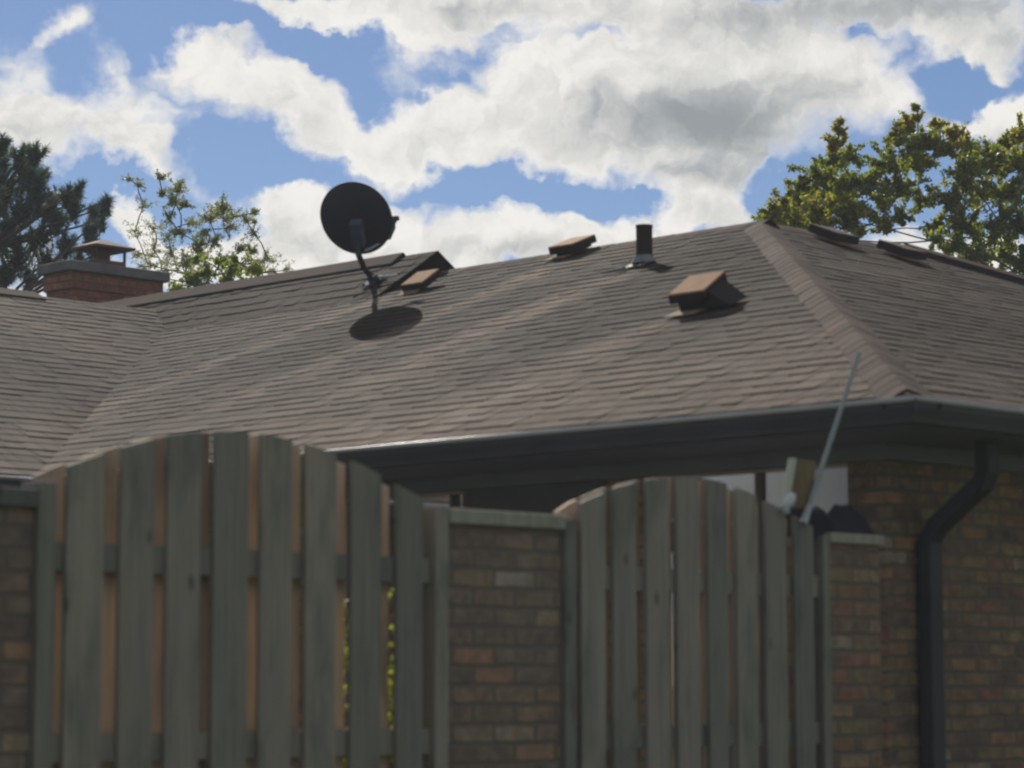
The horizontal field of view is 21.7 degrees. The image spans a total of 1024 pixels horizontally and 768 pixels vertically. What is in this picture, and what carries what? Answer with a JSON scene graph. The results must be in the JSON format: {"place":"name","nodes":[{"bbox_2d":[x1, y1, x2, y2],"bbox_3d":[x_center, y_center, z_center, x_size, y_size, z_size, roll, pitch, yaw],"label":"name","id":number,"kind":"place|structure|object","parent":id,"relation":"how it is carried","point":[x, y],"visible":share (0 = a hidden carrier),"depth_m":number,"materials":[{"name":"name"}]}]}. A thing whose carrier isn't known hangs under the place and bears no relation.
{"place":"outdoors","nodes":[
{"label":"outdoors","id":0,"kind":"place"},
{"bbox_2d":[0,487,39,767],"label":"brick pier","id":1,"kind":"structure","parent":0,"point":[18,506],"depth_m":7.98,"materials":[{"name":"brown brick"}]},
{"bbox_2d":[0,219,1023,767],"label":"brick house","id":2,"kind":"structure","parent":0,"point":[540,385],"depth_m":14.05,"materials":[{"name":"brick"}]},
{"bbox_2d":[320,182,399,297],"bbox_3d":[-1.033,-1.043,19.816,0.531,0.772,0.886,-3,-7,25],"label":"satellite dish","id":3,"kind":"object","parent":2,"relation":"on","point":[358,219],"visible":1,"depth_m":19.54,"materials":[{"name":"paint"}]},
{"bbox_2d":[344,491,462,709],"bbox_3d":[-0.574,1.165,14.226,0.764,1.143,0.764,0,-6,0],"label":"window","id":4,"kind":"structure","parent":2,"relation":"in","point":[446,499],"depth_m":14.29,"materials":[{"name":"glass"}]},
{"bbox_2d":[397,269,441,295],"bbox_3d":[-0.677,-0.738,19.505,0.235,0.204,0.240,6,-9,-45],"label":"roof vent","id":5,"kind":"object","parent":2,"relation":"on","point":[416,282],"visible":1,"depth_m":19.46,"materials":[{"name":"metal"}]},
{"bbox_2d":[466,480,605,767],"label":"door","id":6,"kind":"structure","parent":2,"relation":"in","point":[547,498],"depth_m":13.49,"materials":[{"name":"grey"}]},
{"bbox_2d":[543,234,596,260],"bbox_3d":[0.416,-0.973,19.113,0.245,0.198,0.299,-6,-9,45],"label":"roof vent","id":7,"kind":"object","parent":2,"relation":"on","point":[567,248],"visible":1,"depth_m":19.06,"materials":[{"name":"metal"}]},
{"bbox_2d":[600,224,655,273],"bbox_3d":[0.764,-0.880,17.562,0.371,0.322,0.199,-2,-7,20],"label":"vent pipe","id":8,"kind":"object","parent":2,"relation":"on","point":[643,256],"visible":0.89,"depth_m":17.50,"materials":[{"name":"metal"}]},
{"bbox_2d":[664,271,746,317],"bbox_3d":[1.079,-0.505,14.940,0.243,0.261,0.411,6,-9,-45],"label":"roof vent","id":9,"kind":"object","parent":2,"relation":"on","point":[692,294],"visible":1,"depth_m":14.91,"materials":[{"name":"metal"}]},
{"bbox_2d":[657,463,847,767],"bbox_3d":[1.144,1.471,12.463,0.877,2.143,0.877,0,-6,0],"label":"window","id":10,"kind":"structure","parent":2,"relation":"in","point":[832,489],"depth_m":12.56,"materials":[{"name":"glass"}]},
{"bbox_2d":[808,223,860,247],"bbox_3d":[2.195,-1.000,18.121,0.295,0.180,0.260,-6,-9,45],"label":"roof vent","id":11,"kind":"object","parent":2,"relation":"on","point":[838,236],"visible":1,"depth_m":18.06,"materials":[{"name":"metal"}]},
{"bbox_2d":[876,239,928,263],"bbox_3d":[2.695,-0.905,18.383,0.295,0.180,0.260,-6,-9,45],"label":"roof vent","id":12,"kind":"object","parent":2,"relation":"on","point":[905,251],"visible":1,"depth_m":18.32,"materials":[{"name":"metal"}]},
{"bbox_2d":[0,0,1023,476],"label":"sky","id":13,"kind":"structure","parent":0,"point":[493,131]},
{"label":"ground","id":14,"kind":"structure","parent":0,"visible":0},
{"bbox_2d":[0,131,115,293],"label":"pine tree","id":15,"kind":"object","parent":14,"relation":"on","point":[32,180],"visible":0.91,"depth_m":31.34,"materials":[{"name":"green plant"}]},
{"bbox_2d":[121,169,295,287],"bbox_3d":[-3.775,1.216,33.048,2.261,8.128,1.707,0,-6,0],"label":"locust tree","id":16,"kind":"object","parent":14,"relation":"on","point":[216,211],"visible":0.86,"depth_m":33.25,"materials":[{"name":"green plant"}]},
{"bbox_2d":[163,252,268,291],"bbox_3d":[-3.223,1.691,29.923,1.688,6.511,1.233,0,-6,0],"label":"leafy tree","id":17,"kind":"object","parent":14,"relation":"on","point":[233,270],"visible":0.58,"depth_m":30.04,"materials":[{"name":"green plant"}]},
{"bbox_2d":[22,431,448,767],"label":"fence panel","id":18,"kind":"object","parent":14,"relation":"on","point":[159,563],"visible":1,"depth_m":8.56,"materials":[{"name":"grey wood"}]},
{"bbox_2d":[553,476,832,767],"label":"fence panel","id":19,"kind":"object","parent":14,"relation":"on","point":[589,577],"visible":0.98,"depth_m":10.11,"materials":[{"name":"grey wood"}]},
{"bbox_2d":[781,492,795,513],"bbox_3d":[1.089,0.468,10.524,0.041,0.086,0.073,-6,-9,45],"label":"knob","id":20,"kind":"object","parent":19,"relation":"attached to","point":[789,501],"visible":1,"depth_m":10.51,"materials":[{"name":"white plastic"}]},
{"bbox_2d":[779,458,815,508],"bbox_3d":[1.134,0.396,10.638,0.034,0.199,0.218,-6,-9,45],"label":"leaning board","id":21,"kind":"object","parent":19,"relation":"on","point":[799,478],"visible":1,"depth_m":10.63,"materials":[{"name":"beige wood"}]},
{"bbox_2d":[800,352,860,525],"bbox_3d":[1.281,0.215,10.766,0.033,0.724,0.397,-6,-9,43],"label":"metal rod","id":22,"kind":"object","parent":19,"relation":"attached to","point":[805,517],"visible":1,"depth_m":10.73,"materials":[{"name":"metal"}]},
{"bbox_2d":[750,102,1023,275],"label":"maple tree","id":23,"kind":"object","parent":14,"relation":"on","point":[804,203],"visible":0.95,"depth_m":29.56,"materials":[{"name":"green plant"}]},
{"label":"patio","id":24,"kind":"structure","parent":0,"visible":0},
{"bbox_2d":[344,588,392,767],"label":"patio shrub","id":25,"kind":"object","parent":24,"relation":"on","point":[390,711],"visible":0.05,"depth_m":10.68,"materials":[{"name":"green plant"}]},
{"bbox_2d":[448,508,565,767],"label":"brick pier","id":26,"kind":"structure","parent":24,"relation":"on","point":[504,710],"depth_m":9.42,"materials":[{"name":"brown brick"}]},
{"bbox_2d":[787,532,883,767],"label":"brick pier","id":27,"kind":"structure","parent":24,"relation":"on","point":[855,657],"depth_m":10.83,"materials":[{"name":"brown brick"}]},
{"bbox_2d":[780,504,874,536],"bbox_3d":[1.264,0.479,10.912,0.458,0.305,0.219,6,-9,-44],"label":"bundle","id":28,"kind":"object","parent":27,"relation":"on","point":[847,518],"visible":0.65,"depth_m":10.86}
]}

